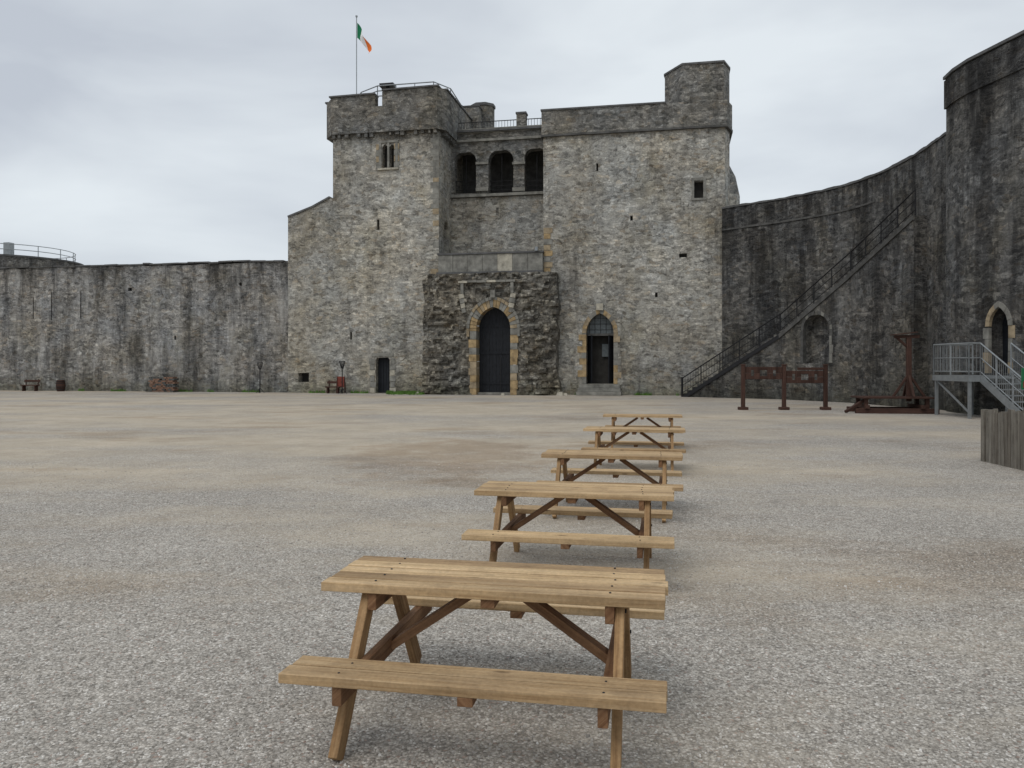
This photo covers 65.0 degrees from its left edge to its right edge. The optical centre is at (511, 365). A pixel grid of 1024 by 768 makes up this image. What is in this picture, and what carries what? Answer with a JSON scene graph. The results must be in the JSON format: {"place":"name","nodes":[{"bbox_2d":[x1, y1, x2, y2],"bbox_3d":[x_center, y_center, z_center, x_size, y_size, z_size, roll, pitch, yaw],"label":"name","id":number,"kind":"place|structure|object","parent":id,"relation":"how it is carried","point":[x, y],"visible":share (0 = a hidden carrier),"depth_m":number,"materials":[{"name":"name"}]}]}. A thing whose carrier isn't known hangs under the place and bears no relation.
{"place":"outdoors","nodes":[
{"label":"outdoors","id":0,"kind":"place"},
{"bbox_2d":[78,388,678,395],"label":"grass","id":1,"kind":"structure","parent":0,"point":[392,392],"depth_m":51.52,"materials":[{"name":"green plant"}]},
{"bbox_2d":[0,390,1023,767],"bbox_3d":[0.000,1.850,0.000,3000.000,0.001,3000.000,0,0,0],"label":"ground","id":2,"kind":"structure","parent":0,"point":[172,436],"depth_m":7.16,"materials":[{"name":"grey gravel"}]},
{"bbox_2d":[20,379,39,390],"bbox_3d":[-34.214,1.425,57.059,1.300,0.850,0.395,0,0,11],"label":"wooden bench","id":3,"kind":"object","parent":2,"relation":"on","point":[25,385],"visible":0.9,"depth_m":57.09,"materials":[{"name":"brown wood"}]},
{"bbox_2d":[0,242,82,266],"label":"round tower","id":4,"kind":"structure","parent":2,"relation":"on","point":[8,258],"depth_m":61.05,"materials":[{"name":"stone"}]},
{"bbox_2d":[56,380,65,390],"bbox_3d":[-31.829,1.450,56.656,0.636,0.800,0.636,0,0,0],"label":"wooden barrel","id":5,"kind":"object","parent":2,"relation":"on","point":[60,385],"visible":1,"depth_m":56.42,"materials":[{"name":"wood"}]},
{"bbox_2d":[0,261,287,391],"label":"curtain wall","id":6,"kind":"structure","parent":2,"relation":"on","point":[217,327],"depth_m":56.29,"materials":[{"name":"grey stone"}]},
{"bbox_2d":[0,260,284,268],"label":"curtain coping","id":7,"kind":"object","parent":6,"relation":"on","point":[178,263],"visible":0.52,"depth_m":56.03,"materials":[{"name":"grey stone"}]},
{"bbox_2d":[148,377,180,391],"bbox_3d":[-23.861,1.355,54.960,2.100,1.070,0.900,0,0,11],"label":"stacked brick pile","id":8,"kind":"object","parent":2,"relation":"on","point":[162,384],"visible":0.99,"depth_m":54.77,"materials":[{"name":"brick"}]},
{"bbox_2d":[256,363,264,392],"bbox_3d":[-16.686,0.849,53.332,0.534,2.034,0.558,0,0,0],"label":"iron torch stand","id":9,"kind":"object","parent":2,"relation":"on","point":[259,367],"visible":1,"depth_m":53.30,"materials":[{"name":"black metal"}]},
{"bbox_2d":[325,380,340,393],"bbox_3d":[-11.672,1.425,52.449,1.000,0.850,0.395,0,0,11],"label":"wooden bench","id":10,"kind":"object","parent":2,"relation":"on","point":[329,382],"visible":0.98,"depth_m":52.36,"materials":[{"name":"brown wood"}]},
{"bbox_2d":[336,376,345,392],"bbox_3d":[-11.189,1.300,52.577,0.575,1.113,0.553,0,0,0],"label":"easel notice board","id":11,"kind":"object","parent":2,"relation":"on","point":[339,381],"visible":0.86,"depth_m":52.50,"materials":[{"name":"red wood"}]},
{"bbox_2d":[339,361,346,393],"bbox_3d":[-10.959,0.799,52.084,0.534,2.134,0.558,0,0,0],"label":"iron torch stand","id":12,"kind":"object","parent":2,"relation":"on","point":[342,367],"visible":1,"depth_m":52.06,"materials":[{"name":"black metal"}]},
{"bbox_2d":[278,556,667,767],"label":"picnic table","id":13,"kind":"object","parent":2,"relation":"on","point":[617,598],"visible":1,"depth_m":3.95,"materials":[{"name":"wood"}]},
{"bbox_2d":[417,392,567,395],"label":"fallen stones","id":14,"kind":"object","parent":2,"relation":"on","point":[561,394],"visible":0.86,"depth_m":48.72,"materials":[{"name":"grey stone"}]},
{"bbox_2d":[287,60,739,395],"bbox_3d":[0.152,-8.630,54.695,29.409,21.560,11.102,0,0,11],"label":"stone castle gatehouse","id":15,"kind":"object","parent":2,"relation":"on","point":[442,241],"visible":0.98,"depth_m":50.31,"materials":[{"name":"stone"}]},
{"bbox_2d":[302,147,394,392],"bbox_3d":[-9.603,-6.389,54.161,9.191,16.778,2.075,0,0,11],"label":"window and door leaves","id":16,"kind":"structure","parent":15,"relation":"in","point":[383,363],"depth_m":52.94,"materials":[{"name":"black paint"}]},
{"bbox_2d":[355,15,371,93],"bbox_3d":[-10.357,-20.460,55.943,1.143,7.820,0.411,0,0,11],"label":"irish flag","id":17,"kind":"object","parent":15,"relation":"attached to","point":[363,40],"visible":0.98,"depth_m":55.99,"materials":[{"name":"fabric"}]},
{"bbox_2d":[478,308,510,394],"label":"gate doors","id":18,"kind":"structure","parent":15,"relation":"in","point":[494,327],"depth_m":50.47,"materials":[{"name":"black paint"}]},
{"bbox_2d":[461,481,673,568],"bbox_3d":[0.572,1.485,7.250,1.750,0.757,1.490,0,0,11],"label":"picnic table","id":19,"kind":"object","parent":2,"relation":"on","point":[506,493],"visible":0.99,"depth_m":7.06,"materials":[{"name":"wood"}]},
{"bbox_2d":[536,449,682,522],"bbox_3d":[1.268,1.485,10.150,1.745,0.757,1.490,0,0,11],"label":"picnic table","id":20,"kind":"object","parent":2,"relation":"on","point":[563,456],"visible":0.86,"depth_m":10.05,"materials":[{"name":"wood"}]},
{"bbox_2d":[581,426,685,470],"bbox_3d":[2.158,1.485,14.150,1.751,0.757,1.490,0,0,11],"label":"picnic table","id":21,"kind":"object","parent":2,"relation":"on","point":[598,442],"visible":0.89,"depth_m":14.01,"materials":[{"name":"wood"}]},
{"bbox_2d":[603,413,681,447],"bbox_3d":[2.921,1.485,18.000,1.743,0.757,1.490,0,0,10],"label":"picnic table","id":22,"kind":"object","parent":2,"relation":"on","point":[670,417],"visible":0.68,"depth_m":17.83,"materials":[{"name":"wood"}]},
{"bbox_2d":[738,364,830,409],"bbox_3d":[11.240,0.907,33.166,3.740,1.885,0.360,0,0,1],"label":"pillory","id":23,"kind":"object","parent":2,"relation":"on","point":[783,374],"visible":1,"depth_m":33.12,"materials":[{"name":"brown wood"}]},
{"bbox_2d":[681,189,926,406],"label":"stone staircase","id":24,"kind":"structure","parent":2,"relation":"on","point":[850,323],"depth_m":38.64,"materials":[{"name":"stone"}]},
{"bbox_2d":[722,135,945,410],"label":"curtain wall","id":25,"kind":"structure","parent":2,"relation":"on","point":[770,271],"depth_m":43.56,"materials":[{"name":"stone"}]},
{"bbox_2d":[722,200,874,230],"bbox_3d":[15.674,-8.109,44.190,1.029,0.119,10.080,0,0,-32],"label":"string course","id":26,"kind":"object","parent":25,"relation":"attached to","point":[829,213],"visible":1,"depth_m":44.42,"materials":[{"name":"stone"}]},
{"bbox_2d":[722,132,945,208],"bbox_3d":[17.383,-9.429,40.628,4.978,0.139,19.053,0,0,-16],"label":"coping","id":27,"kind":"object","parent":25,"relation":"on","point":[906,159],"visible":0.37,"depth_m":41.49,"materials":[{"name":"stone"}]},
{"bbox_2d":[844,332,939,413],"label":"wooden gallows platform","id":28,"kind":"structure","parent":2,"relation":"on","point":[858,406],"depth_m":30.91,"materials":[{"name":"wood"}]},
{"bbox_2d":[933,342,1023,418],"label":"metal access staircase","id":29,"kind":"structure","parent":2,"relation":"on","point":[984,380],"depth_m":27.58,"materials":[{"name":"metal"}]},
{"bbox_2d":[943,30,1023,414],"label":"corner tower","id":30,"kind":"structure","parent":2,"relation":"on","point":[984,98],"depth_m":29.42,"materials":[{"name":"stone"}]},
{"bbox_2d":[969,35,1023,414],"bbox_3d":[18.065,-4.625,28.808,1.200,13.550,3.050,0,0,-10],"label":"wall","id":31,"kind":"structure","parent":30,"relation":"in","point":[996,109],"depth_m":29.00,"materials":[{"name":"stone"}]},
{"bbox_2d":[983,301,1014,372],"bbox_3d":[17.747,-0.950,28.850,0.672,2.800,1.461,0,0,-10],"label":"tower doorway","id":32,"kind":"structure","parent":30,"relation":"in","point":[1008,327],"depth_m":29.19,"materials":[{"name":"stone"}]},
{"bbox_2d":[981,409,1023,470],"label":"paling fence","id":33,"kind":"object","parent":2,"relation":"on","point":[1002,438],"visible":1,"depth_m":14.69,"materials":[{"name":"grey wood"}]},
{"bbox_2d":[1021,368,1023,388],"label":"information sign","id":34,"kind":"object","parent":2,"relation":"on","point":[1022,378],"visible":1,"depth_m":20.55,"materials":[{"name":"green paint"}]},
{"bbox_2d":[0,0,1023,361],"label":"sky","id":35,"kind":"structure","parent":0,"point":[132,131],"materials":[{"name":"white"}]}
]}

